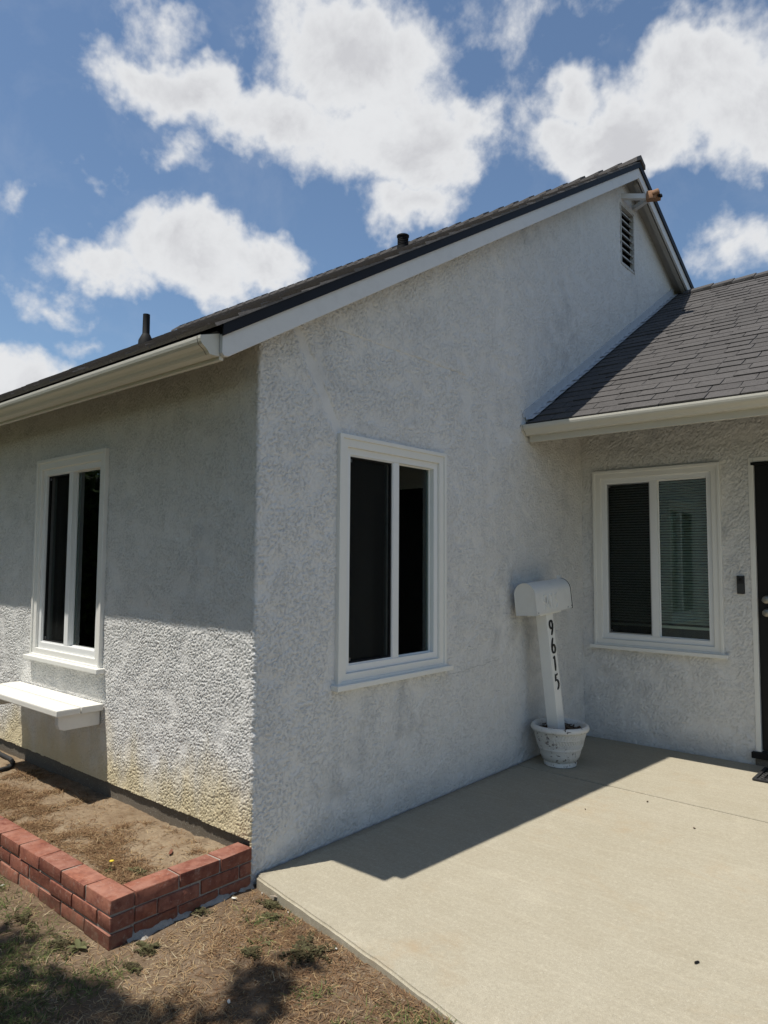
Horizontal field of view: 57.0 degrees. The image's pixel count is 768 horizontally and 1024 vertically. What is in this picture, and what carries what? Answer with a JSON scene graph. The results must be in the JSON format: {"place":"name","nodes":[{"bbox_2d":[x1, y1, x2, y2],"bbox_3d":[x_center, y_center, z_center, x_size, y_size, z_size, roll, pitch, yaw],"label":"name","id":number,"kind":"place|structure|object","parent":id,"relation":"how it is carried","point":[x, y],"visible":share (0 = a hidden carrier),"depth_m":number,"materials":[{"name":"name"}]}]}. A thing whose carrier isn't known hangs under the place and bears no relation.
{"place":"outdoors","nodes":[
{"label":"outdoors","id":0,"kind":"place"},
{"bbox_2d":[0,750,224,884],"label":"garden soil","id":1,"kind":"structure","parent":0,"point":[124,810],"depth_m":3.74,"materials":[{"name":"brown soil"}]},
{"bbox_2d":[0,751,14,771],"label":"garden hose","id":2,"kind":"object","parent":1,"relation":"on","point":[10,759],"visible":1,"depth_m":4.73,"materials":[{"name":"black rubber"}]},
{"bbox_2d":[0,763,225,884],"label":"dry weeds","id":3,"kind":"object","parent":1,"relation":"on","point":[101,855],"visible":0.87,"depth_m":3.58,"materials":[{"name":"plant"}]},
{"bbox_2d":[125,866,147,874],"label":"weed","id":4,"kind":"object","parent":1,"relation":"on","point":[134,868],"visible":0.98,"depth_m":3.15,"materials":[{"name":"green plant"}]},
{"bbox_2d":[0,750,765,1023],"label":"ground","id":5,"kind":"structure","parent":0,"point":[139,959],"depth_m":2.54,"materials":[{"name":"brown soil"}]},
{"bbox_2d":[4,909,36,926],"bbox_3d":[-1.504,1.685,2.922,0.120,0.016,0.167,3,-5,-32],"label":"weed","id":6,"kind":"object","parent":5,"relation":"on","point":[18,916],"visible":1,"depth_m":2.94,"materials":[{"name":"green plant"}]},
{"bbox_2d":[41,932,80,958],"bbox_3d":[-1.251,1.680,2.760,0.235,0.018,0.132,-3,-5,40],"label":"weed","id":7,"kind":"object","parent":5,"relation":"on","point":[56,941],"visible":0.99,"depth_m":2.75,"materials":[{"name":"green plant"}]},
{"bbox_2d":[66,939,89,951],"bbox_3d":[-1.183,1.678,2.735,0.084,0.018,0.081,2,-4,-23],"label":"broadleaf weed","id":8,"kind":"object","parent":5,"relation":"on","point":[79,943],"visible":1,"depth_m":2.74,"materials":[{"name":"green plant"}]},
{"bbox_2d":[0,815,254,950],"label":"brick planter","id":9,"kind":"object","parent":5,"relation":"on","point":[108,914],"visible":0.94,"depth_m":2.99,"materials":[{"name":"red brick"}]},
{"bbox_2d":[122,960,142,974],"bbox_3d":[-0.917,1.666,2.590,0.126,0.013,0.057,-3,-5,40],"label":"weed","id":10,"kind":"object","parent":5,"relation":"on","point":[132,966],"visible":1,"depth_m":2.60,"materials":[{"name":"green plant"}]},
{"bbox_2d":[133,940,160,955],"bbox_3d":[-0.919,1.675,2.718,0.117,0.016,0.102,0,-4,10],"label":"weed","id":11,"kind":"object","parent":5,"relation":"on","point":[146,947],"visible":1,"depth_m":2.71,"materials":[{"name":"green plant"}]},
{"bbox_2d":[191,906,213,916],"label":"weed","id":12,"kind":"object","parent":5,"relation":"on","point":[200,909],"visible":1,"depth_m":2.99,"materials":[{"name":"green plant"}]},
{"bbox_2d":[1,887,431,1023],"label":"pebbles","id":13,"kind":"object","parent":5,"relation":"on","point":[174,978],"visible":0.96,"depth_m":2.54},
{"bbox_2d":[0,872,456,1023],"bbox_3d":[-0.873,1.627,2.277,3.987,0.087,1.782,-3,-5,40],"label":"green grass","id":14,"kind":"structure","parent":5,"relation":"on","point":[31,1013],"depth_m":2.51,"materials":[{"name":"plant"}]},
{"bbox_2d":[240,945,262,958],"bbox_3d":[-0.504,1.663,2.672,0.085,0.016,0.101,1,-4,-4],"label":"weed","id":15,"kind":"object","parent":5,"relation":"on","point":[248,951],"visible":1,"depth_m":2.68,"materials":[{"name":"green plant"}]},
{"bbox_2d":[254,899,284,912],"bbox_3d":[-0.484,1.704,3.076,0.100,0.015,0.152,3,-5,-39],"label":"weed","id":16,"kind":"object","parent":5,"relation":"on","point":[271,903],"visible":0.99,"depth_m":3.07,"materials":[{"name":"green plant"}]},
{"bbox_2d":[260,911,282,920],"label":"weed","id":17,"kind":"object","parent":5,"relation":"on","point":[275,915],"visible":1,"depth_m":2.97,"materials":[{"name":"green plant"}]},
{"bbox_2d":[279,931,337,965],"bbox_3d":[-0.287,1.663,2.680,0.240,0.018,0.224,-3,-5,40],"label":"weed","id":18,"kind":"object","parent":5,"relation":"on","point":[312,948],"visible":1,"depth_m":2.68,"materials":[{"name":"green plant"}]},
{"bbox_2d":[0,155,767,884],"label":"house","id":19,"kind":"structure","parent":5,"relation":"on","point":[270,561],"depth_m":4.51,"materials":[{"name":"paint"}]},
{"bbox_2d":[0,681,102,730],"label":"wall shelf","id":20,"kind":"object","parent":19,"relation":"attached to","point":[68,712],"depth_m":4.18,"materials":[{"name":"white wood"}]},
{"bbox_2d":[23,448,109,674],"bbox_3d":[-2.027,0.305,4.577,1.010,1.353,0.133,-3,-5,40],"label":"window","id":21,"kind":"structure","parent":19,"relation":"in","point":[68,600],"depth_m":4.59,"materials":[{"name":"white plastic"}]},
{"bbox_2d":[330,433,452,691],"bbox_3d":[0.054,0.284,4.141,0.133,1.368,1.040,-3,-5,40],"label":"window","id":22,"kind":"structure","parent":19,"relation":"in","point":[391,587],"depth_m":4.13,"materials":[{"name":"white plastic"}]},
{"bbox_2d":[590,462,729,658],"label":"window","id":23,"kind":"structure","parent":19,"relation":"in","point":[658,562],"depth_m":5.77,"materials":[{"name":"white plastic"}]},
{"bbox_2d":[737,576,744,593],"bbox_3d":[2.631,0.537,5.211,0.050,0.133,0.034,-3,-5,40],"label":"doorbell","id":24,"kind":"object","parent":19,"relation":"attached to","point":[740,584],"visible":1,"depth_m":5.20,"materials":[{"name":"black plastic"}]},
{"bbox_2d":[748,456,767,766],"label":"door","id":25,"kind":"structure","parent":19,"relation":"in","point":[757,466],"depth_m":5.14,"materials":[{"name":"black metal"}]},
{"bbox_2d":[257,735,767,1023],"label":"walkway slab","id":26,"kind":"structure","parent":5,"relation":"on","point":[532,891],"depth_m":3.10,"materials":[{"name":"concrete"}]},
{"bbox_2d":[531,718,589,767],"bbox_3d":[1.264,1.664,5.074,0.413,0.289,0.413,-3,-5,40],"label":"flower pot","id":27,"kind":"object","parent":26,"relation":"on","point":[560,748],"visible":0.89,"depth_m":4.95,"materials":[{"name":"paint"}]},
{"bbox_2d":[514,575,573,728],"bbox_3d":[1.210,1.036,5.136,0.181,1.120,0.504,-9,-5,44],"label":"mailbox","id":28,"kind":"object","parent":27,"relation":"on","point":[543,601],"visible":0.96,"depth_m":5.07,"materials":[{"name":"paint"}]},
{"bbox_2d":[752,767,767,782],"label":"door mat","id":29,"kind":"object","parent":26,"relation":"on","point":[762,775],"depth_m":4.76,"materials":[{"name":"black rubber"}]},
{"bbox_2d":[0,0,767,394],"label":"sky","id":30,"kind":"structure","parent":0,"point":[175,162],"materials":[{"name":"blue"}]}
]}

